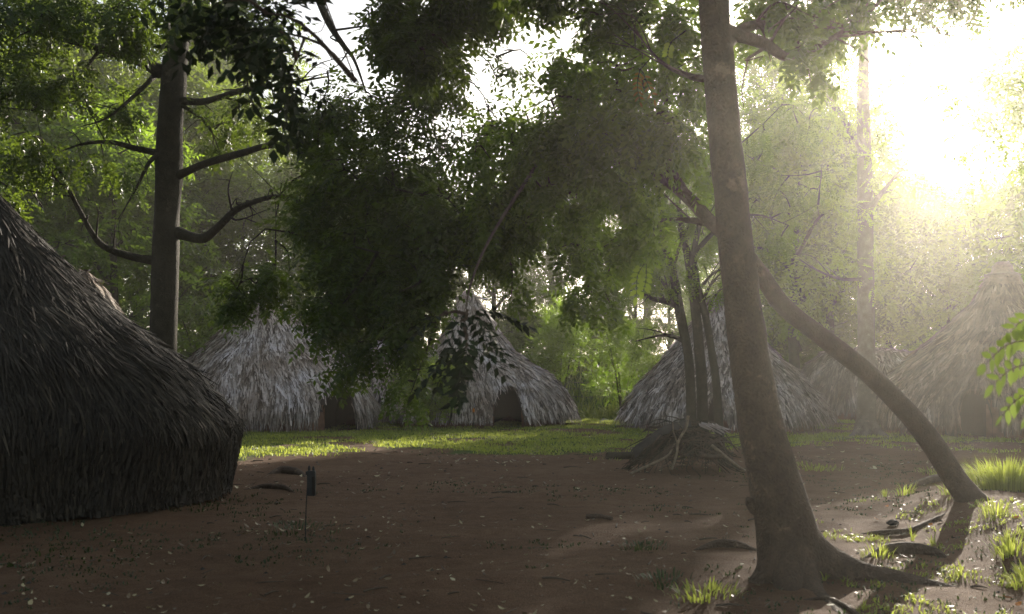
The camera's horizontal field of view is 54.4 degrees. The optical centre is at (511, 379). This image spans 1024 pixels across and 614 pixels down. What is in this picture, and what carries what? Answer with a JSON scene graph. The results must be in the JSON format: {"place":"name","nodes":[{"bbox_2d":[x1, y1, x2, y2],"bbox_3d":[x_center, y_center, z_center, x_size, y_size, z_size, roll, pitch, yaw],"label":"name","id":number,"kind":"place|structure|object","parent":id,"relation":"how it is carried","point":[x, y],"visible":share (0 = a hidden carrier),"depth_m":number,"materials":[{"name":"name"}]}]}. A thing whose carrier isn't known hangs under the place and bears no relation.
{"place":"outdoors","nodes":[
{"label":"outdoors","id":0,"kind":"place"},
{"bbox_2d":[0,355,1023,613],"bbox_3d":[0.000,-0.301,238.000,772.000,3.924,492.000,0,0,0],"label":"ground","id":1,"kind":"structure","parent":0,"point":[520,589],"depth_m":9.98,"materials":[{"name":"brown soil"}]},
{"bbox_2d":[0,4,101,271],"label":"tree","id":2,"kind":"object","parent":1,"relation":"on","point":[29,122],"visible":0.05,"depth_m":33.63,"materials":[{"name":"green plant"}]},
{"bbox_2d":[78,268,124,313],"bbox_3d":[-9.692,-0.427,22.474,6.038,4.223,5.983,0,0,0],"label":"thatched hut","id":3,"kind":"object","parent":1,"relation":"on","point":[94,280],"visible":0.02,"depth_m":22.41,"materials":[{"name":"wicker"}]},
{"bbox_2d":[0,518,210,566],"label":"grass tuft","id":4,"kind":"object","parent":1,"relation":"on","point":[27,531],"visible":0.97,"depth_m":9.89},
{"bbox_2d":[8,11,213,289],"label":"tree","id":5,"kind":"object","parent":1,"relation":"on","point":[97,65],"visible":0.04,"depth_m":44.66,"materials":[{"name":"green plant"}]},
{"bbox_2d":[0,0,227,259],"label":"tree","id":6,"kind":"object","parent":1,"relation":"on","point":[75,58],"visible":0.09,"depth_m":39.87,"materials":[{"name":"green plant"}]},
{"bbox_2d":[0,194,249,525],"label":"thatched hut","id":7,"kind":"object","parent":1,"relation":"on","point":[107,408],"visible":1,"depth_m":11.87,"materials":[{"name":"grey wicker"}]},
{"bbox_2d":[0,89,257,359],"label":"tree","id":8,"kind":"object","parent":1,"relation":"on","point":[113,268],"visible":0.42,"depth_m":32.30,"materials":[{"name":"green plant"}]},
{"bbox_2d":[103,111,239,328],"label":"tree","id":9,"kind":"object","parent":1,"relation":"on","point":[148,283],"depth_m":49.52,"materials":[{"name":"green plant"}]},
{"bbox_2d":[177,330,212,358],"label":"undergrowth bush","id":10,"kind":"object","parent":1,"relation":"on","point":[194,347],"visible":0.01,"depth_m":40.02,"materials":[{"name":"green plant"}]},
{"bbox_2d":[100,49,317,332],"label":"tree","id":11,"kind":"object","parent":1,"relation":"on","point":[226,167],"visible":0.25,"depth_m":41.90,"materials":[{"name":"green plant"}]},
{"bbox_2d":[169,497,252,511],"bbox_3d":[-3.961,1.581,12.792,1.364,0.143,1.384,0,0,0],"label":"grass tuft","id":12,"kind":"object","parent":1,"relation":"on","point":[212,505],"visible":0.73,"depth_m":12.67,"materials":[{"name":"plant"}]},
{"bbox_2d":[121,1,323,238],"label":"tree","id":13,"kind":"object","parent":1,"relation":"on","point":[229,67],"visible":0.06,"depth_m":54.22,"materials":[{"name":"green plant"}]},
{"bbox_2d":[140,155,357,354],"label":"tree","id":14,"kind":"object","parent":1,"relation":"on","point":[241,224],"visible":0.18,"depth_m":42.50,"materials":[{"name":"green plant"}]},
{"bbox_2d":[243,483,294,492],"bbox_3d":[-3.480,1.609,14.595,0.996,0.154,0.367,0,0,21],"label":"surface root","id":15,"kind":"object","parent":1,"relation":"on","point":[275,486],"visible":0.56,"depth_m":14.65,"materials":[{"name":"brown plant"}]},
{"bbox_2d":[0,0,550,431],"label":"tall tree","id":16,"kind":"object","parent":1,"relation":"on","point":[398,288],"visible":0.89,"depth_m":13.16,"materials":[{"name":"green plant"}]},
{"bbox_2d":[224,151,343,316],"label":"tree","id":17,"kind":"object","parent":1,"relation":"on","point":[291,155],"visible":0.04,"depth_m":48.62,"materials":[{"name":"green plant"}]},
{"bbox_2d":[186,300,383,431],"bbox_3d":[-7.970,-0.622,33.211,7.433,4.669,6.722,0,0,0],"label":"thatched hut","id":18,"kind":"object","parent":1,"relation":"on","point":[263,385],"visible":0.52,"depth_m":30.93,"materials":[{"name":"grey wicker"}]},
{"bbox_2d":[323,387,365,429],"bbox_3d":[-5.433,0.917,32.393,1.067,1.390,2.480,0,0,0],"label":"doorway","id":19,"kind":"structure","parent":18,"relation":"in","point":[334,415],"depth_m":33.39,"materials":[{"name":"black"}]},
{"bbox_2d":[268,466,306,476],"bbox_3d":[-3.676,1.600,16.900,1.159,0.199,0.569,0,0,34],"label":"surface root","id":20,"kind":"object","parent":1,"relation":"on","point":[289,470],"visible":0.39,"depth_m":17.11,"materials":[{"name":"brown plant"}]},
{"bbox_2d":[253,518,343,536],"bbox_3d":[-2.271,1.575,10.620,1.010,0.099,1.004,0,0,0],"label":"grass tuft","id":21,"kind":"object","parent":1,"relation":"on","point":[291,526],"visible":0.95,"depth_m":10.68,"materials":[{"name":"plant"}]},
{"bbox_2d":[305,466,315,540],"bbox_3d":[-2.010,1.256,9.902,0.109,0.804,0.068,0,0,0],"label":"garden stake","id":22,"kind":"object","parent":1,"relation":"on","point":[311,482],"visible":0.95,"depth_m":9.88,"materials":[{"name":"black paint"}]},
{"bbox_2d":[276,151,452,351],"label":"tree","id":23,"kind":"object","parent":1,"relation":"on","point":[300,291],"visible":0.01,"depth_m":45.83,"materials":[{"name":"green plant"}]},
{"bbox_2d":[362,340,420,422],"bbox_3d":[-4.609,-0.109,38.485,4.117,3.575,4.387,0,0,0],"label":"thatched hut","id":24,"kind":"object","parent":1,"relation":"on","point":[381,393],"visible":0.02,"depth_m":36.75,"materials":[{"name":"wicker"}]},
{"bbox_2d":[386,354,467,428],"bbox_3d":[-2.779,0.351,32.609,2.704,2.806,3.207,0,0,-18],"label":"leafy bush","id":25,"kind":"object","parent":1,"relation":"on","point":[442,401],"visible":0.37,"depth_m":31.92,"materials":[{"name":"green plant"}]},
{"bbox_2d":[389,156,482,347],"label":"tree","id":26,"kind":"object","parent":1,"relation":"on","point":[464,275],"visible":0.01,"depth_m":56.12,"materials":[{"name":"green plant"}]},
{"bbox_2d":[383,291,581,426],"bbox_3d":[-1.111,-0.773,36.214,7.318,4.921,6.498,0,0,0],"label":"thatched hut","id":27,"kind":"object","parent":1,"relation":"on","point":[535,395],"visible":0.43,"depth_m":34.16,"materials":[{"name":"grey wicker"}]},
{"bbox_2d":[494,387,521,422],"bbox_3d":[-0.130,0.898,34.589,1.146,1.380,2.480,0,0,0],"label":"doorway","id":28,"kind":"structure","parent":27,"relation":"in","point":[508,403],"depth_m":35.83,"materials":[{"name":"black"}]},
{"bbox_2d":[423,174,567,354],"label":"tree","id":29,"kind":"object","parent":1,"relation":"on","point":[512,337],"visible":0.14,"depth_m":49.72,"materials":[{"name":"green plant"}]},
{"bbox_2d":[1,441,1009,611],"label":"gravel","id":30,"kind":"structure","parent":1,"relation":"on","point":[202,568],"depth_m":10.22,"materials":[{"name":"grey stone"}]},
{"bbox_2d":[0,433,1021,613],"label":"twig litter","id":31,"kind":"object","parent":1,"relation":"on","point":[550,577],"visible":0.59,"depth_m":10.04,"materials":[{"name":"wood"}]},
{"bbox_2d":[0,424,1022,613],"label":"leaf litter","id":32,"kind":"object","parent":1,"relation":"on","point":[30,602],"visible":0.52,"depth_m":9.97,"materials":[{"name":"brown plant"}]},
{"bbox_2d":[0,440,1023,613],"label":"ground weeds","id":33,"kind":"object","parent":1,"relation":"on","point":[537,540],"visible":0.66,"depth_m":9.53,"materials":[{"name":"green plant"}]},
{"bbox_2d":[490,299,567,365],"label":"undergrowth bush","id":34,"kind":"object","parent":1,"relation":"on","point":[534,325],"visible":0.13,"depth_m":50.99,"materials":[{"name":"green plant"}]},
{"bbox_2d":[479,199,609,363],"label":"tree","id":35,"kind":"object","parent":1,"relation":"on","point":[549,274],"visible":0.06,"depth_m":56.41,"materials":[{"name":"green plant"}]},
{"bbox_2d":[518,282,599,386],"bbox_3d":[1.832,-1.017,39.419,3.350,5.576,3.416,0,0,0],"label":"leafy bush","id":36,"kind":"object","parent":1,"relation":"on","point":[559,341],"visible":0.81,"depth_m":39.19,"materials":[{"name":"green plant"}]},
{"bbox_2d":[129,0,1023,613],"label":"tree","id":37,"kind":"object","parent":1,"relation":"on","point":[417,46],"visible":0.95,"depth_m":7.91,"materials":[{"name":"brown plant"}]},
{"bbox_2d":[632,56,657,106],"bbox_3d":[1.150,-2.572,8.600,0.226,0.454,0.033,0,0,0],"label":"leaf sprig","id":38,"kind":"object","parent":37,"relation":"hanging from","point":[640,84],"visible":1,"depth_m":8.60,"materials":[{"name":"green plant"}]},
{"bbox_2d":[662,30,685,63],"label":"leaf sprig","id":39,"kind":"object","parent":37,"relation":"attached to","point":[669,47],"visible":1,"depth_m":9.00,"materials":[{"name":"green plant"}]},
{"bbox_2d":[542,304,622,371],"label":"undergrowth bush","id":40,"kind":"object","parent":1,"relation":"on","point":[594,349],"visible":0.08,"depth_m":53.16,"materials":[{"name":"green plant"}]},
{"bbox_2d":[578,406,610,417],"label":"spiky plant","id":41,"kind":"object","parent":1,"relation":"on","point":[592,413],"visible":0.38,"depth_m":41.32,"materials":[{"name":"green plant"}]},
{"bbox_2d":[561,381,632,396],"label":"wire fence","id":42,"kind":"object","parent":1,"relation":"on","point":[589,389],"visible":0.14,"depth_m":45.94,"materials":[{"name":"metal"}]},
{"bbox_2d":[586,514,612,519],"bbox_3d":[1.020,1.591,11.518,0.354,0.068,0.129,0,0,30],"label":"log","id":43,"kind":"object","parent":1,"relation":"on","point":[592,516],"visible":0.98,"depth_m":11.54,"materials":[{"name":"brown wood"}]},
{"bbox_2d":[571,152,635,297],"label":"tree","id":44,"kind":"object","parent":1,"relation":"on","point":[602,230],"visible":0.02,"depth_m":90.85,"materials":[{"name":"green plant"}]},
{"bbox_2d":[598,404,618,416],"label":"spiky plant","id":45,"kind":"object","parent":1,"relation":"on","point":[606,412],"visible":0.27,"depth_m":42.35,"materials":[{"name":"green plant"}]},
{"bbox_2d":[578,314,645,368],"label":"undergrowth bush","id":46,"kind":"object","parent":1,"relation":"on","point":[629,316],"visible":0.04,"depth_m":54.18,"materials":[{"name":"green plant"}]},
{"bbox_2d":[588,280,645,366],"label":"tree","id":47,"kind":"object","parent":1,"relation":"on","point":[631,311],"visible":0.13,"depth_m":53.61,"materials":[{"name":"green plant"}]},
{"bbox_2d":[605,451,633,458],"bbox_3d":[2.490,1.517,20.350,1.285,0.225,0.186,0,0,-24],"label":"log","id":48,"kind":"object","parent":1,"relation":"on","point":[620,455],"visible":0.45,"depth_m":20.14,"materials":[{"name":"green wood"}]},
{"bbox_2d":[579,315,666,416],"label":"leafy bush","id":49,"kind":"object","parent":1,"relation":"on","point":[627,373],"visible":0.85,"depth_m":40.76,"materials":[{"name":"green plant"}]},
{"bbox_2d":[239,359,1023,471],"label":"turf grass","id":50,"kind":"structure","parent":1,"relation":"on","point":[258,435],"depth_m":26.73,"materials":[{"name":"green plant"}]},
{"bbox_2d":[592,235,690,364],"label":"tree","id":51,"kind":"object","parent":1,"relation":"on","point":[646,314],"visible":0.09,"depth_m":59.01,"materials":[{"name":"green plant"}]},
{"bbox_2d":[618,539,667,551],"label":"grass tuft","id":52,"kind":"object","parent":1,"relation":"on","point":[648,547],"visible":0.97,"depth_m":9.36,"materials":[{"name":"plant"}]},
{"bbox_2d":[638,354,661,377],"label":"undergrowth bush","id":53,"kind":"object","parent":1,"relation":"on","point":[656,362],"visible":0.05,"depth_m":47.77,"materials":[{"name":"green plant"}]},
{"bbox_2d":[607,109,695,348],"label":"tree","id":54,"kind":"object","parent":1,"relation":"on","point":[655,227],"depth_m":87.47,"materials":[{"name":"green plant"}]},
{"bbox_2d":[631,567,700,590],"bbox_3d":[1.206,1.561,7.833,0.537,0.114,0.546,0,0,0],"label":"grass tuft","id":55,"kind":"object","parent":1,"relation":"on","point":[659,575],"visible":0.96,"depth_m":7.88,"materials":[{"name":"plant"}]},
{"bbox_2d":[627,226,718,359],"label":"tree","id":56,"kind":"object","parent":1,"relation":"on","point":[668,344],"visible":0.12,"depth_m":61.20,"materials":[{"name":"green plant"}]},
{"bbox_2d":[616,415,746,475],"bbox_3d":[3.041,1.107,17.535,2.522,1.030,2.117,0,0,0],"label":"brush pile","id":57,"kind":"object","parent":1,"relation":"on","point":[702,444],"visible":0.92,"depth_m":17.13,"materials":[{"name":"brown plant"}]},
{"bbox_2d":[631,420,691,457],"bbox_3d":[2.608,1.018,17.163,1.339,0.616,0.187,0,0,-32],"label":"bark sheet","id":58,"kind":"object","parent":57,"relation":"on","point":[639,448],"visible":0.91,"depth_m":17.04,"materials":[{"name":"wood"}]},
{"bbox_2d":[699,422,731,434],"bbox_3d":[3.529,0.842,17.293,0.571,0.228,0.194,0,0,-3],"label":"palm scrap","id":59,"kind":"object","parent":57,"relation":"on","point":[708,426],"visible":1,"depth_m":17.24,"materials":[{"name":"plant"}]},
{"bbox_2d":[652,185,717,321],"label":"tree","id":60,"kind":"object","parent":1,"relation":"on","point":[682,251],"visible":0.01,"depth_m":88.79,"materials":[{"name":"green plant"}]},
{"bbox_2d":[396,0,991,502],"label":"leaning tree","id":61,"kind":"object","parent":1,"relation":"on","point":[564,154],"visible":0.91,"depth_m":10.61,"materials":[{"name":"green plant"}]},
{"bbox_2d":[629,263,660,306],"bbox_3d":[1.539,-1.107,11.452,0.382,0.536,0.145,0,0,0],"label":"leaf sprig","id":62,"kind":"object","parent":61,"relation":"attached to","point":[641,279],"visible":0.93,"depth_m":11.46,"materials":[{"name":"green plant"}]},
{"bbox_2d":[678,216,721,296],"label":"tree","id":63,"kind":"object","parent":1,"relation":"on","point":[708,270],"visible":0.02,"depth_m":82.63,"materials":[{"name":"green plant"}]},
{"bbox_2d":[657,575,747,603],"bbox_3d":[1.392,1.556,7.367,0.620,0.139,0.564,0,0,-31],"label":"grass tuft","id":64,"kind":"object","parent":1,"relation":"on","point":[715,588],"visible":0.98,"depth_m":7.41,"materials":[{"name":"plant"}]},
{"bbox_2d":[575,61,852,443],"bbox_3d":[4.515,-3.320,24.253,6.905,10.027,4.610,0,0,0],"label":"multi stem tree","id":65,"kind":"object","parent":1,"relation":"on","point":[694,292],"visible":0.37,"depth_m":23.79,"materials":[{"name":"green plant"}]},
{"bbox_2d":[694,539,756,550],"bbox_3d":[1.962,1.552,9.231,0.634,0.125,0.258,0,0,6],"label":"surface root","id":66,"kind":"object","parent":1,"relation":"on","point":[726,543],"visible":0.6,"depth_m":9.24,"materials":[{"name":"brown plant"}]},
{"bbox_2d":[614,293,842,432],"bbox_3d":[6.992,-0.604,32.810,7.334,4.626,6.820,0,0,0],"label":"thatched hut","id":67,"kind":"object","parent":1,"relation":"on","point":[658,391],"visible":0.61,"depth_m":31.09,"materials":[{"name":"grey wicker"}]},
{"bbox_2d":[708,396,713,427],"bbox_3d":[6.127,1.030,31.377,0.645,1.160,2.480,0,0,0],"label":"doorway","id":68,"kind":"structure","parent":67,"relation":"in","point":[711,410],"depth_m":32.02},
{"bbox_2d":[684,67,879,344],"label":"tree","id":69,"kind":"object","parent":1,"relation":"on","point":[750,110],"visible":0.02,"depth_m":49.01,"materials":[{"name":"green plant"}]},
{"bbox_2d":[678,0,904,265],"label":"tree","id":70,"kind":"object","parent":1,"relation":"on","point":[753,70],"visible":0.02,"depth_m":51.10,"materials":[{"name":"green plant"}]},
{"bbox_2d":[769,335,822,368],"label":"undergrowth bush","id":71,"kind":"object","parent":1,"relation":"on","point":[806,357],"visible":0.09,"depth_m":42.82,"materials":[{"name":"green plant"}]},
{"bbox_2d":[672,74,936,372],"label":"feathery tree","id":72,"kind":"object","parent":1,"relation":"on","point":[797,162],"visible":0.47,"depth_m":40.22,"materials":[{"name":"green plant"}]},
{"bbox_2d":[768,298,856,363],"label":"undergrowth bush","id":73,"kind":"object","parent":1,"relation":"on","point":[818,350],"visible":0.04,"depth_m":49.05,"materials":[{"name":"green plant"}]},
{"bbox_2d":[797,462,847,471],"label":"grass tuft","id":74,"kind":"object","parent":1,"relation":"on","point":[818,467],"visible":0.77,"depth_m":17.99,"materials":[{"name":"plant"}]},
{"bbox_2d":[803,596,859,613],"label":"surface root","id":75,"kind":"object","parent":1,"relation":"on","point":[849,608],"visible":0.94,"depth_m":7.10,"materials":[{"name":"brown plant"}]},
{"bbox_2d":[748,85,957,355],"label":"tree","id":76,"kind":"object","parent":1,"relation":"on","point":[831,322],"visible":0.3,"depth_m":43.13,"materials":[{"name":"green plant"}]},
{"bbox_2d":[799,346,912,420],"bbox_3d":[14.557,0.162,40.956,6.584,3.101,5.086,0,0,0],"label":"thatched hut","id":77,"kind":"object","parent":1,"relation":"on","point":[832,380],"visible":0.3,"depth_m":39.38,"materials":[{"name":"grey wicker"}]},
{"bbox_2d":[858,542,896,558],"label":"grass tuft","id":78,"kind":"object","parent":1,"relation":"on","point":[879,554],"visible":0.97,"depth_m":8.80,"materials":[{"name":"plant"}]},
{"bbox_2d":[880,489,890,496],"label":"grass tuft","id":79,"kind":"object","parent":1,"relation":"on","point":[884,493],"visible":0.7,"depth_m":13.32,"materials":[{"name":"plant"}]},
{"bbox_2d":[886,519,898,525],"bbox_3d":[4.129,1.549,10.803,0.136,0.068,0.086,0,0,0],"label":"stone","id":80,"kind":"object","parent":1,"relation":"on","point":[891,522],"visible":1,"depth_m":10.77,"materials":[{"name":"grey stone"}]},
{"bbox_2d":[762,0,1023,436],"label":"pale tree","id":81,"kind":"object","parent":1,"relation":"on","point":[866,422],"visible":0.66,"depth_m":28.28,"materials":[{"name":"green plant"}]},
{"bbox_2d":[834,170,961,346],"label":"tree","id":82,"kind":"object","parent":1,"relation":"on","point":[919,195],"depth_m":54.35,"materials":[{"name":"green plant"}]},
{"bbox_2d":[834,180,964,349],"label":"feathery tree","id":83,"kind":"object","parent":1,"relation":"on","point":[888,342],"visible":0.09,"depth_m":48.48,"materials":[{"name":"green plant"}]},
{"bbox_2d":[855,298,950,350],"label":"undergrowth bush","id":84,"kind":"object","parent":1,"relation":"on","point":[923,336],"visible":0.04,"depth_m":50.87,"materials":[{"name":"green plant"}]},
{"bbox_2d":[891,481,916,495],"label":"grass tuft","id":85,"kind":"object","parent":1,"relation":"on","point":[905,492],"visible":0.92,"depth_m":12.71,"materials":[{"name":"plant"}]},
{"bbox_2d":[862,512,946,534],"bbox_3d":[4.257,1.549,10.509,1.214,0.203,0.339,0,0,-22],"label":"surface root","id":86,"kind":"object","parent":1,"relation":"on","point":[906,530],"visible":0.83,"depth_m":10.27,"materials":[{"name":"brown plant"}]},
{"bbox_2d":[864,541,946,558],"bbox_3d":[3.464,1.563,8.940,0.865,0.184,0.298,0,0,-11],"label":"surface root","id":87,"kind":"object","parent":1,"relation":"on","point":[908,547],"visible":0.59,"depth_m":8.98,"materials":[{"name":"brown plant"}]},
{"bbox_2d":[904,524,916,540],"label":"grass tuft","id":88,"kind":"object","parent":1,"relation":"on","point":[912,538],"visible":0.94,"depth_m":9.80,"materials":[{"name":"plant"}]},
{"bbox_2d":[816,488,1023,613],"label":"bank weeds","id":89,"kind":"object","parent":1,"relation":"on","point":[913,597],"visible":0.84,"depth_m":8.26,"materials":[{"name":"green plant"}]},
{"bbox_2d":[899,474,940,490],"bbox_3d":[6.225,1.581,15.130,0.230,0.184,2.203,0,0,43],"label":"surface root","id":90,"kind":"object","parent":1,"relation":"on","point":[928,479],"visible":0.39,"depth_m":15.30,"materials":[{"name":"brown plant"}]},
{"bbox_2d":[883,144,977,307],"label":"tree","id":91,"kind":"object","parent":1,"relation":"on","point":[925,170],"visible":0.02,"depth_m":68.78,"materials":[{"name":"green plant"}]},
{"bbox_2d":[925,533,935,543],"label":"grass tuft","id":92,"kind":"object","parent":1,"relation":"on","point":[933,541],"visible":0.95,"depth_m":9.62,"materials":[{"name":"plant"}]},
{"bbox_2d":[881,238,983,350],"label":"feathery tree","id":93,"kind":"object","parent":1,"relation":"on","point":[956,287],"visible":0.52,"depth_m":43.49,"materials":[{"name":"green plant"}]},
{"bbox_2d":[914,467,969,474],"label":"grass tuft","id":94,"kind":"object","parent":1,"relation":"on","point":[930,471],"visible":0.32,"depth_m":17.26,"materials":[{"name":"plant"}]},
{"bbox_2d":[876,261,1023,437],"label":"thatched hut","id":95,"kind":"object","parent":1,"relation":"on","point":[938,382],"visible":0.69,"depth_m":28.36,"materials":[{"name":"beige wicker"}]},
{"bbox_2d":[945,387,992,436],"bbox_3d":[12.581,0.891,28.271,0.942,1.360,2.480,0,0,0],"label":"doorway","id":96,"kind":"structure","parent":95,"relation":"in","point":[973,407],"depth_m":27.91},
{"bbox_2d":[883,172,1020,327],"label":"tree","id":97,"kind":"object","parent":1,"relation":"on","point":[951,194],"visible":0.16,"depth_m":57.45,"materials":[{"name":"green plant"}]},
{"bbox_2d":[936,477,969,494],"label":"grass tuft","id":98,"kind":"object","parent":1,"relation":"on","point":[945,491],"visible":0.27,"depth_m":11.80,"materials":[{"name":"plant"}]},
{"bbox_2d":[944,558,980,577],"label":"grass tuft","id":99,"kind":"object","parent":1,"relation":"on","point":[959,571],"visible":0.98,"depth_m":8.02,"materials":[{"name":"plant"}]},
{"bbox_2d":[904,25,1023,306],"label":"feathery tree","id":100,"kind":"object","parent":1,"relation":"on","point":[1011,89],"visible":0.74,"depth_m":41.93,"materials":[{"name":"green plant"}]},
{"bbox_2d":[936,159,1020,268],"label":"tree","id":101,"kind":"object","parent":1,"relation":"on","point":[972,180],"visible":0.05,"depth_m":74.50,"materials":[{"name":"green plant"}]},
{"bbox_2d":[938,142,1023,314],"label":"tree","id":102,"kind":"object","parent":1,"relation":"on","point":[994,233],"visible":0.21,"depth_m":48.45,"materials":[{"name":"green plant"}]},
{"bbox_2d":[961,455,1023,491],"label":"grass tuft","id":103,"kind":"object","parent":1,"relation":"on","point":[1008,476],"visible":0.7,"depth_m":12.47,"materials":[{"name":"green plant"}]},
{"bbox_2d":[974,497,1021,519],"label":"grass tuft","id":104,"kind":"object","parent":1,"relation":"on","point":[1000,510],"visible":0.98,"depth_m":10.11,"materials":[{"name":"plant"}]},
{"bbox_2d":[977,312,1023,428],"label":"sapling","id":105,"kind":"object","parent":1,"relation":"on","point":[1017,334],"visible":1,"depth_m":4.13,"materials":[{"name":"green plant"}]},
{"bbox_2d":[979,525,1023,559],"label":"grass tuft","id":106,"kind":"object","parent":1,"relation":"on","point":[1008,548],"visible":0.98,"depth_m":8.59,"materials":[{"name":"plant"}]},
{"bbox_2d":[994,559,1023,589],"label":"grass tuft","id":107,"kind":"object","parent":1,"relation":"on","point":[1016,572],"visible":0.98,"depth_m":7.74,"materials":[{"name":"plant"}]},
{"bbox_2d":[7,0,1023,354],"label":"sky","id":108,"kind":"structure","parent":0,"point":[907,49],"materials":[{"name":"white"}]}
]}

